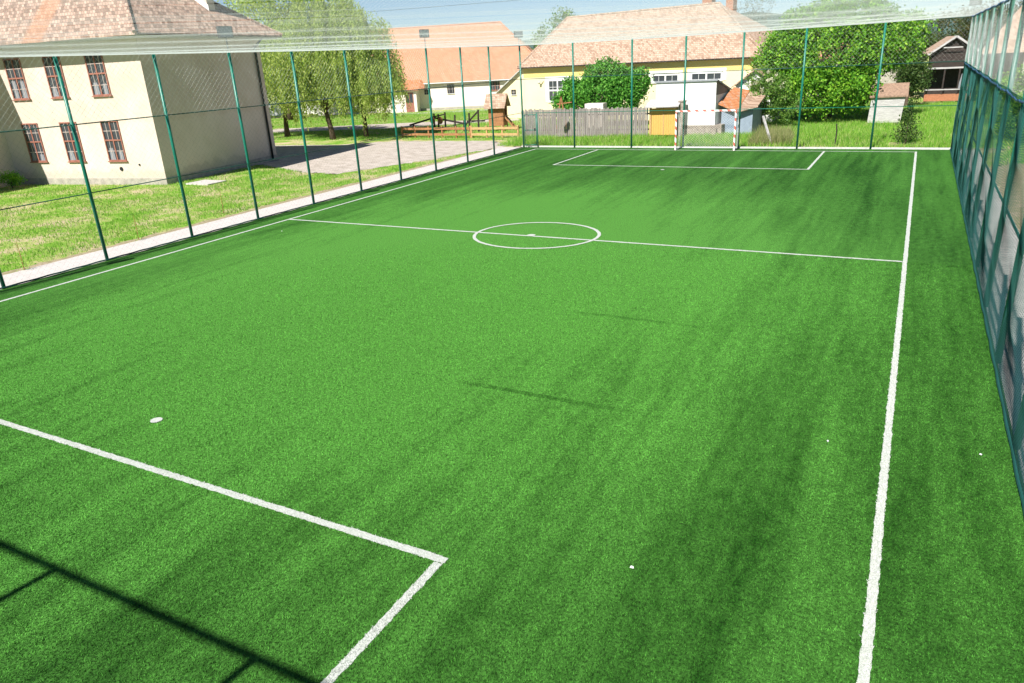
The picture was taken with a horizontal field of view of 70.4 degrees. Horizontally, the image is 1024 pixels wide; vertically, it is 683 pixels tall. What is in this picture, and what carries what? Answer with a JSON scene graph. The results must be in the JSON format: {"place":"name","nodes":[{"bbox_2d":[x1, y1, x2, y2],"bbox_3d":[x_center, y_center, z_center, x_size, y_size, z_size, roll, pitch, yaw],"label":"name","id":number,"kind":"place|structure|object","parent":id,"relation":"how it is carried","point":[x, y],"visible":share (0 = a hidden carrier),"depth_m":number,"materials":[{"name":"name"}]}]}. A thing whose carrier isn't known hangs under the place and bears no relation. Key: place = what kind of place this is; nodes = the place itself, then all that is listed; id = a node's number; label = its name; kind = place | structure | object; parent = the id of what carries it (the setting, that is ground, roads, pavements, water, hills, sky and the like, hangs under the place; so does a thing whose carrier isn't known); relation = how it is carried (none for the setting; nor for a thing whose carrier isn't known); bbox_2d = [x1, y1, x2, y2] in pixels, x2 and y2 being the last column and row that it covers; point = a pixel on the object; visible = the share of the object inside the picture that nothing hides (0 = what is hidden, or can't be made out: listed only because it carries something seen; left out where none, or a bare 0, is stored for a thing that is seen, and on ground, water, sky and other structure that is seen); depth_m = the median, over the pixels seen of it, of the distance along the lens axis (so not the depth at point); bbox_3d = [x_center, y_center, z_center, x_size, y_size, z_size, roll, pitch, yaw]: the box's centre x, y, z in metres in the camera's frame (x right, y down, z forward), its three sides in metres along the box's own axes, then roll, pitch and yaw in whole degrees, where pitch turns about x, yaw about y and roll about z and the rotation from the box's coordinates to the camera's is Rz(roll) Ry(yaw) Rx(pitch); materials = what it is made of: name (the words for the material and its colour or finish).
{"place":"outdoors","nodes":[
{"label":"outdoors","id":0,"kind":"place"},
{"bbox_2d":[0,147,522,287],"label":"path","id":1,"kind":"structure","parent":0,"point":[34,272],"depth_m":25.75,"materials":[{"name":"concrete"}]},
{"bbox_2d":[257,141,505,173],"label":"driveway","id":2,"kind":"structure","parent":0,"point":[388,149],"depth_m":44.85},
{"bbox_2d":[273,119,519,131],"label":"garden path","id":3,"kind":"structure","parent":0,"point":[381,126],"depth_m":66.27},
{"bbox_2d":[271,109,577,139],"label":"yard grass","id":4,"kind":"structure","parent":0,"point":[400,120],"depth_m":63.20,"materials":[{"name":"green plant"}]},
{"bbox_2d":[372,0,514,11],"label":"power cable","id":5,"kind":"object","parent":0,"point":[440,6],"visible":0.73,"depth_m":103.31,"materials":[{"name":"black paint"}]},
{"bbox_2d":[0,41,1023,271],"bbox_3d":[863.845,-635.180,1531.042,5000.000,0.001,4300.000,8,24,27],"label":"ground","id":6,"kind":"structure","parent":0,"point":[159,217],"depth_m":32.38,"materials":[{"name":"green plant"}]},
{"bbox_2d":[0,169,27,188],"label":"bush","id":7,"kind":"object","parent":6,"relation":"on","point":[13,180],"visible":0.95,"depth_m":38.07,"materials":[{"name":"green plant"}]},
{"bbox_2d":[0,0,282,187],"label":"school building","id":8,"kind":"structure","parent":6,"relation":"on","point":[17,149],"depth_m":37.36,"materials":[{"name":"paint"}]},
{"bbox_2d":[2,58,31,100],"bbox_3d":[-25.581,-13.513,37.494,1.270,2.030,0.130,4,22,19],"label":"window","id":9,"kind":"structure","parent":8,"relation":"in","point":[18,92],"depth_m":37.50,"materials":[{"name":"red paint"}]},
{"bbox_2d":[21,123,48,162],"bbox_3d":[-25.418,-10.552,38.641,1.270,2.030,0.130,4,22,19],"label":"window","id":10,"kind":"structure","parent":8,"relation":"in","point":[39,155],"depth_m":38.66,"materials":[{"name":"red paint"}]},
{"bbox_2d":[41,56,70,98],"bbox_3d":[-23.030,-13.320,36.633,1.270,2.030,0.130,4,22,19],"label":"window","id":11,"kind":"structure","parent":8,"relation":"in","point":[53,74],"depth_m":36.66,"materials":[{"name":"red paint"}]},
{"bbox_2d":[59,122,86,162],"bbox_3d":[-22.867,-10.359,37.780,1.270,2.030,0.130,4,22,19],"label":"window","id":12,"kind":"structure","parent":8,"relation":"in","point":[67,134],"depth_m":37.82,"materials":[{"name":"red paint"}]},
{"bbox_2d":[83,52,112,96],"bbox_3d":[-20.412,-13.122,35.749,1.270,2.030,0.130,4,22,19],"label":"window","id":13,"kind":"structure","parent":8,"relation":"in","point":[92,65],"depth_m":35.77,"materials":[{"name":"red paint"}]},
{"bbox_2d":[99,121,126,161],"bbox_3d":[-20.249,-10.161,36.896,1.270,2.030,0.130,4,22,19],"label":"window","id":14,"kind":"structure","parent":8,"relation":"in","point":[109,143],"depth_m":36.91,"materials":[{"name":"red paint"}]},
{"bbox_2d":[186,180,226,184],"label":"concrete slab","id":15,"kind":"structure","parent":6,"relation":"on","point":[206,182],"depth_m":36.49,"materials":[{"name":"grey concrete"}]},
{"bbox_2d":[216,195,228,213],"bbox_3d":[-11.195,-5.322,27.979,0.417,0.920,0.506,-3,21,0],"label":"sapling","id":16,"kind":"object","parent":6,"relation":"on","point":[222,208],"visible":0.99,"depth_m":28.02,"materials":[{"name":"green plant"}]},
{"bbox_2d":[0,151,476,270],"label":"lawn grass","id":17,"kind":"structure","parent":6,"relation":"on","point":[172,200],"depth_m":31.54,"materials":[{"name":"green plant"}]},
{"bbox_2d":[2,150,487,274],"bbox_3d":[-10.987,-4.587,27.201,1.032,0.001,41.275,8,24,27],"label":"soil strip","id":18,"kind":"object","parent":6,"relation":"on","point":[145,237],"visible":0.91,"depth_m":27.01,"materials":[{"name":"grey concrete"}]},
{"bbox_2d":[16,242,35,270],"bbox_3d":[-14.137,-2.466,21.012,0.491,0.911,0.403,-7,21,-9],"label":"sapling","id":19,"kind":"object","parent":18,"relation":"on","point":[23,262],"visible":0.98,"depth_m":21.08,"materials":[{"name":"green plant"}]},
{"bbox_2d":[133,216,142,240],"bbox_3d":[-12.446,-3.779,24.150,0.440,0.903,0.353,-16,25,-30],"label":"sapling","id":20,"kind":"object","parent":18,"relation":"on","point":[137,235],"visible":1,"depth_m":24.16,"materials":[{"name":"green plant"}]},
{"bbox_2d":[217,0,306,119],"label":"background tree","id":21,"kind":"object","parent":6,"relation":"on","point":[267,9],"visible":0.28,"depth_m":75.47,"materials":[{"name":"green plant"}]},
{"bbox_2d":[268,96,317,115],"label":"white house","id":22,"kind":"structure","parent":6,"relation":"on","point":[280,113],"depth_m":91.01,"materials":[{"name":"paint"}]},
{"bbox_2d":[259,18,346,136],"bbox_3d":[-19.129,-21.339,59.096,11.878,9.203,7.931,8,24,27],"label":"willow tree","id":23,"kind":"object","parent":6,"relation":"on","point":[286,129],"visible":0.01,"depth_m":58.44,"materials":[{"name":"green plant"}]},
{"bbox_2d":[259,0,411,139],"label":"willow tree","id":24,"kind":"object","parent":6,"relation":"on","point":[333,85],"visible":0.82,"depth_m":51.54,"materials":[{"name":"green plant"}]},
{"bbox_2d":[339,67,388,136],"bbox_3d":[-11.415,-18.947,55.563,5.046,6.483,4.382,8,24,27],"label":"dark trunk tree","id":25,"kind":"object","parent":6,"relation":"on","point":[362,117],"visible":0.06,"depth_m":56.04,"materials":[{"name":"green plant"}]},
{"bbox_2d":[318,21,532,115],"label":"farmhouse","id":26,"kind":"object","parent":6,"relation":"on","point":[442,97],"visible":0.47,"depth_m":84.09,"materials":[{"name":"orange tile"}]},
{"bbox_2d":[405,93,414,111],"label":"door","id":27,"kind":"structure","parent":26,"relation":"in","point":[411,98],"depth_m":83.47,"materials":[{"name":"red paint"}]},
{"bbox_2d":[447,85,454,93],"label":"window","id":28,"kind":"structure","parent":26,"relation":"in","point":[449,88],"depth_m":83.78,"materials":[{"name":"beige"}]},
{"bbox_2d":[491,81,499,90],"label":"window","id":29,"kind":"structure","parent":26,"relation":"in","point":[495,87],"depth_m":82.96,"materials":[{"name":"red paint"}]},
{"bbox_2d":[401,126,470,137],"bbox_3d":[-5.571,-15.187,52.763,6.101,0.900,0.135,9,24,28],"label":"board fence","id":30,"kind":"object","parent":6,"relation":"on","point":[442,134],"visible":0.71,"depth_m":52.57,"materials":[{"name":"brown wood"}]},
{"bbox_2d":[409,110,484,131],"bbox_3d":[-5.470,-17.585,57.838,8.236,1.708,0.749,13,26,36],"label":"climbing frame","id":31,"kind":"object","parent":6,"relation":"on","point":[445,119],"visible":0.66,"depth_m":57.42,"materials":[{"name":"brown wood"}]},
{"bbox_2d":[470,125,518,137],"bbox_3d":[-1.224,-14.584,50.590,3.706,0.900,0.135,7,23,24],"label":"board fence","id":32,"kind":"object","parent":6,"relation":"on","point":[486,134],"visible":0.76,"depth_m":50.57,"materials":[{"name":"brown wood"}]},
{"bbox_2d":[484,93,516,130],"bbox_3d":[-0.738,-17.483,55.357,2.391,2.710,1.750,3,22,16],"label":"playhouse","id":33,"kind":"object","parent":6,"relation":"on","point":[499,107],"visible":0.87,"depth_m":54.96,"materials":[{"name":"wood"}]},
{"bbox_2d":[0,147,1023,682],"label":"artificial turf","id":34,"kind":"structure","parent":6,"relation":"on","point":[830,205],"depth_m":10.49,"materials":[{"name":"green plastic"}]},
{"bbox_2d":[150,417,161,422],"bbox_3d":[-5.547,1.223,11.322,0.183,0.001,0.180,8,24,27],"label":"penalty mark","id":35,"kind":"object","parent":34,"relation":"on","point":[157,419],"visible":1,"depth_m":11.33,"materials":[{"name":"white paint"}]},
{"bbox_2d":[0,419,447,562],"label":"area line","id":36,"kind":"object","parent":34,"relation":"on","point":[361,534],"visible":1,"depth_m":9.08,"materials":[{"name":"white paint"}]},
{"bbox_2d":[0,46,524,288],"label":"sports fence","id":37,"kind":"object","parent":34,"relation":"on","point":[81,161],"visible":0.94,"depth_m":25.58,"materials":[{"name":"green metal"}]},
{"bbox_2d":[216,26,233,50],"bbox_3d":[-9.629,-10.075,24.489,0.208,1.030,0.535,16,28,40],"label":"floodlight","id":38,"kind":"object","parent":37,"relation":"attached to","point":[224,29],"visible":0.84,"depth_m":24.28,"materials":[{"name":"grey metal"}]},
{"bbox_2d":[419,29,429,45],"bbox_3d":[-4.109,-14.116,34.141,0.208,1.030,0.535,16,28,40],"label":"floodlight","id":39,"kind":"object","parent":37,"relation":"attached to","point":[422,31],"visible":0.76,"depth_m":33.93,"materials":[{"name":"grey metal"}]},
{"bbox_2d":[0,149,534,301],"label":"sideline","id":40,"kind":"object","parent":34,"relation":"on","point":[230,235],"visible":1,"depth_m":23.67,"materials":[{"name":"white paint"}]},
{"bbox_2d":[321,562,441,682],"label":"area line","id":41,"kind":"object","parent":34,"relation":"on","point":[381,627],"visible":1,"depth_m":6.92,"materials":[{"name":"white paint"}]},
{"bbox_2d":[0,261,907,682],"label":"line fibres","id":42,"kind":"object","parent":34,"relation":"on","point":[886,477],"visible":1,"depth_m":8.27,"materials":[{"name":"white plastic"}]},
{"bbox_2d":[0,234,1023,682],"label":"turf fibres","id":43,"kind":"object","parent":34,"relation":"on","point":[514,410],"visible":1,"depth_m":9.73,"materials":[{"name":"green plastic"}]},
{"bbox_2d":[473,222,600,248],"bbox_3d":[0.726,-3.236,21.948,3.970,0.001,3.468,8,24,27],"label":"circle","id":44,"kind":"object","parent":34,"relation":"on","point":[595,238],"visible":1,"depth_m":21.61,"materials":[{"name":"white paint"}]},
{"bbox_2d":[289,219,901,261],"bbox_3d":[0.631,-3.164,21.788,19.680,0.001,0.124,8,24,27],"label":"halfway line","id":45,"kind":"object","parent":34,"relation":"on","point":[613,241],"visible":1,"depth_m":20.47,"materials":[{"name":"white paint"}]},
{"bbox_2d":[587,165,808,169],"bbox_3d":[7.295,-8.043,33.438,11.960,0.001,0.124,8,24,27],"label":"area line","id":46,"kind":"object","parent":34,"relation":"on","point":[698,167],"visible":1,"depth_m":32.79,"materials":[{"name":"white paint"}]},
{"bbox_2d":[674,109,738,149],"bbox_3d":[10.293,-11.195,38.345,3.160,2.040,0.918,8,24,27],"label":"goal","id":47,"kind":"object","parent":34,"relation":"on","point":[727,110],"visible":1,"depth_m":38.41,"materials":[{"name":"paint"}]},
{"bbox_2d":[593,149,882,151],"bbox_3d":[10.108,-10.104,38.358,19.680,0.001,0.124,8,24,27],"label":"goal line","id":48,"kind":"object","parent":34,"relation":"on","point":[741,150],"visible":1,"depth_m":37.55,"materials":[{"name":"white paint"}]},
{"bbox_2d":[519,16,973,148],"bbox_3d":[10.488,-13.036,38.023,22.585,5.780,0.167,8,24,27],"label":"sports fence","id":49,"kind":"object","parent":34,"relation":"on","point":[802,82],"visible":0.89,"depth_m":37.29,"materials":[{"name":"green metal"}]},
{"bbox_2d":[514,31,522,46],"bbox_3d":[0.372,-17.392,41.962,0.535,1.030,0.208,-9,22,-15],"label":"floodlight","id":50,"kind":"object","parent":49,"relation":"attached to","point":[519,32],"visible":0.74,"depth_m":41.76,"materials":[{"name":"grey metal"}]},
{"bbox_2d":[524,113,537,144],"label":"pitch gate","id":51,"kind":"structure","parent":49,"relation":"attached to","point":[536,130],"depth_m":43.42,"materials":[{"name":"green metal"}]},
{"bbox_2d":[970,0,981,19],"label":"floodlight","id":52,"kind":"object","parent":49,"relation":"attached to","point":[972,1],"visible":0.34,"depth_m":31.66,"materials":[{"name":"grey metal"}]},
{"bbox_2d":[807,151,824,168],"bbox_3d":[13.939,-8.322,33.223,0.122,0.001,5.920,8,24,27],"label":"area line","id":53,"kind":"object","parent":34,"relation":"on","point":[817,158],"visible":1,"depth_m":33.12,"materials":[{"name":"white paint"}]},
{"bbox_2d":[856,152,916,682],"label":"sideline","id":54,"kind":"object","parent":34,"relation":"on","point":[882,506],"visible":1,"depth_m":8.39,"materials":[{"name":"white paint"}]},
{"bbox_2d":[950,0,1023,514],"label":"sports fence","id":55,"kind":"object","parent":34,"relation":"on","point":[970,74],"visible":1,"depth_m":14.93,"materials":[{"name":"green metal"}]},
{"bbox_2d":[0,0,1005,56],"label":"ceiling net","id":56,"kind":"object","parent":55,"relation":"attached to","point":[661,35],"visible":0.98,"depth_m":14.67,"materials":[{"name":"white fabric"}]},
{"bbox_2d":[528,6,574,49],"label":"background tree","id":57,"kind":"object","parent":6,"relation":"on","point":[562,17],"visible":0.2,"depth_m":80.58,"materials":[{"name":"green plant"}]},
{"bbox_2d":[556,96,571,127],"bbox_3d":[3.579,-15.790,50.595,1.250,2.464,0.151,6,23,23],"label":"red ladder frame","id":58,"kind":"object","parent":6,"relation":"on","point":[561,102],"visible":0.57,"depth_m":50.30,"materials":[{"name":"wood"}]},
{"bbox_2d":[521,106,648,136],"bbox_3d":[4.715,-14.317,47.601,8.960,1.950,0.216,7,23,25],"label":"plank fence","id":59,"kind":"object","parent":6,"relation":"on","point":[587,124],"visible":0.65,"depth_m":47.33,"materials":[{"name":"grey wood"}]},
{"bbox_2d":[550,56,654,119],"bbox_3d":[6.655,-18.558,53.985,8.245,5.044,4.119,8,24,27],"label":"round shrub","id":60,"kind":"object","parent":6,"relation":"on","point":[615,97],"visible":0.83,"depth_m":52.65,"materials":[{"name":"green plant"}]},
{"bbox_2d":[495,0,803,119],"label":"yellow house","id":61,"kind":"structure","parent":6,"relation":"on","point":[535,88],"depth_m":57.78,"materials":[{"name":"tile"}]},
{"bbox_2d":[548,79,565,101],"bbox_3d":[3.934,-21.607,62.653,2.120,1.850,0.130,14,27,38],"label":"window","id":62,"kind":"structure","parent":61,"relation":"in","point":[552,87],"depth_m":62.82,"materials":[{"name":"white plastic"}]},
{"bbox_2d":[652,74,678,82],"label":"window","id":63,"kind":"structure","parent":61,"relation":"in","point":[670,77],"depth_m":56.00,"materials":[{"name":"white plastic"}]},
{"bbox_2d":[691,71,722,80],"bbox_3d":[14.436,-19.676,53.955,2.620,0.650,0.130,14,27,38],"label":"window","id":64,"kind":"structure","parent":61,"relation":"in","point":[699,75],"depth_m":53.91,"materials":[{"name":"white plastic"}]},
{"bbox_2d":[644,99,681,135],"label":"yard gate","id":65,"kind":"structure","parent":6,"relation":"on","point":[666,119],"depth_m":45.20,"materials":[{"name":"yellow wood"}]},
{"bbox_2d":[678,100,686,134],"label":"gate pillar","id":66,"kind":"structure","parent":6,"relation":"on","point":[680,108],"depth_m":44.67,"materials":[{"name":"stone"}]},
{"bbox_2d":[654,79,730,135],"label":"white shed","id":67,"kind":"structure","parent":6,"relation":"on","point":[710,91],"depth_m":44.63,"materials":[{"name":"white paint"}]},
{"bbox_2d":[521,146,949,149],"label":"kerb","id":68,"kind":"structure","parent":6,"relation":"on","point":[756,147],"depth_m":37.50,"materials":[{"name":"concrete"}]},
{"bbox_2d":[712,87,765,134],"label":"tiled outhouse","id":69,"kind":"structure","parent":6,"relation":"on","point":[753,115],"depth_m":44.78,"materials":[{"name":"orange tile"}]},
{"bbox_2d":[731,68,779,121],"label":"gabled outbuilding","id":70,"kind":"structure","parent":6,"relation":"on","point":[737,85],"depth_m":49.98,"materials":[{"name":"paint"}]},
{"bbox_2d":[737,0,774,25],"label":"background tree","id":71,"kind":"object","parent":6,"relation":"on","point":[756,10],"visible":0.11,"depth_m":75.94,"materials":[{"name":"green plant"}]},
{"bbox_2d":[762,115,771,143],"bbox_3d":[13.819,-11.448,39.312,0.090,1.497,0.961,-10,22,-17],"label":"leaning post","id":72,"kind":"object","parent":6,"relation":"on","point":[765,123],"visible":0.64,"depth_m":39.31,"materials":[{"name":"white wood"}]},
{"bbox_2d":[747,124,795,145],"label":"weeds","id":73,"kind":"object","parent":6,"relation":"on","point":[787,134],"visible":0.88,"depth_m":39.29,"materials":[{"name":"green plant"}]},
{"bbox_2d":[743,60,801,127],"bbox_3d":[16.478,-15.656,46.184,3.834,4.259,2.707,8,24,27],"label":"elder bush","id":74,"kind":"object","parent":6,"relation":"on","point":[757,83],"visible":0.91,"depth_m":45.86,"materials":[{"name":"green plant"}]},
{"bbox_2d":[746,0,939,119],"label":"walnut tree","id":75,"kind":"object","parent":6,"relation":"on","point":[823,87],"visible":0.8,"depth_m":46.43,"materials":[{"name":"green plant"}]},
{"bbox_2d":[818,41,905,95],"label":"red roofed house","id":76,"kind":"structure","parent":6,"relation":"on","point":[887,79],"depth_m":70.02,"materials":[{"name":"paint"}]},
{"bbox_2d":[867,82,909,122],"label":"wooden outhouse","id":77,"kind":"structure","parent":6,"relation":"on","point":[894,97],"depth_m":46.09,"materials":[{"name":"white wood"}]},
{"bbox_2d":[889,99,924,143],"bbox_3d":[19.898,-11.044,36.419,1.658,2.162,1.678,-4,21,-2],"label":"young fir","id":78,"kind":"object","parent":6,"relation":"on","point":[908,112],"visible":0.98,"depth_m":36.34,"materials":[{"name":"green plant"}]},
{"bbox_2d":[887,43,935,107],"bbox_3d":[30.337,-20.319,55.150,3.480,5.056,3.705,8,24,27],"label":"background tree","id":79,"kind":"object","parent":6,"relation":"on","point":[911,74],"visible":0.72,"depth_m":54.67,"materials":[{"name":"green plant"}]},
{"bbox_2d":[909,22,939,96],"bbox_3d":[36.520,-25.257,65.296,2.785,6.300,3.457,-9,22,-14],"label":"background tree","id":80,"kind":"object","parent":6,"relation":"on","point":[930,42],"visible":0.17,"depth_m":64.08,"materials":[{"name":"green plant"}]},
{"bbox_2d":[923,35,1023,101],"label":"cottage","id":81,"kind":"structure","parent":6,"relation":"on","point":[948,72],"depth_m":57.92,"materials":[{"name":"brick"}]},
{"bbox_2d":[928,0,1022,48],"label":"background tree","id":82,"kind":"object","parent":6,"relation":"on","point":[965,29],"visible":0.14,"depth_m":66.62,"materials":[{"name":"green plant"}]},
{"bbox_2d":[965,64,1023,119],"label":"roadside bush","id":83,"kind":"object","parent":6,"relation":"on","point":[1007,79],"visible":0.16,"depth_m":41.60,"materials":[{"name":"green plant"}]},
{"bbox_2d":[982,6,1023,79],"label":"house","id":84,"kind":"structure","parent":6,"relation":"on","point":[1013,35],"depth_m":58.88,"materials":[{"name":"tile"}]},
{"bbox_2d":[987,84,1023,140],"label":"roadside bush","id":85,"kind":"object","parent":6,"relation":"on","point":[1009,123],"visible":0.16,"depth_m":35.02,"materials":[{"name":"green plant"}]},
{"bbox_2d":[1013,74,1023,92],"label":"roadside bush","id":86,"kind":"object","parent":6,"relation":"on","point":[1020,84],"visible":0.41,"depth_m":37.34,"materials":[{"name":"green plant"}]},
{"bbox_2d":[585,103,606,108],"bbox_3d":[5.632,-14.937,48.724,1.300,2.000,0.700,8,24,27],"label":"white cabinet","id":87,"kind":"object","parent":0,"point":[595,105],"visible":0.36,"depth_m":48.14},
{"bbox_2d":[215,0,1022,39],"label":"sky","id":88,"kind":"structure","parent":0,"point":[384,4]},
{"bbox_2d":[523,12,818,48],"bbox_3d":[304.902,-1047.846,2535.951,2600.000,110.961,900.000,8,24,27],"label":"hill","id":89,"kind":"structure","parent":0,"point":[759,18],"depth_m":2149.24,"materials":[{"name":"green plant"}]},
{"bbox_2d":[497,101,1009,148],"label":"meadow grass","id":90,"kind":"structure","parent":0,"point":[926,110],"depth_m":43.38,"materials":[{"name":"green plant"}]},
{"bbox_2d":[923,16,969,38],"bbox_3d":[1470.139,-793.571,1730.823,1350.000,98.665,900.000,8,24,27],"label":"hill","id":91,"kind":"structure","parent":0,"point":[952,23],"depth_m":1652.28,"materials":[{"name":"green plant"}]},
{"bbox_2d":[957,150,1023,481],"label":"path","id":92,"kind":"structure","parent":0,"point":[1005,245],"depth_m":14.63,"materials":[{"name":"concrete"}]},
{"bbox_2d":[991,160,1023,232],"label":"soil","id":93,"kind":"structure","parent":0,"point":[1015,203],"depth_m":24.54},
{"bbox_2d":[999,115,1023,164],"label":"verge grass","id":94,"kind":"structure","parent":0,"point":[1010,153],"depth_m":31.17,"materials":[{"name":"green plant"}]}
]}

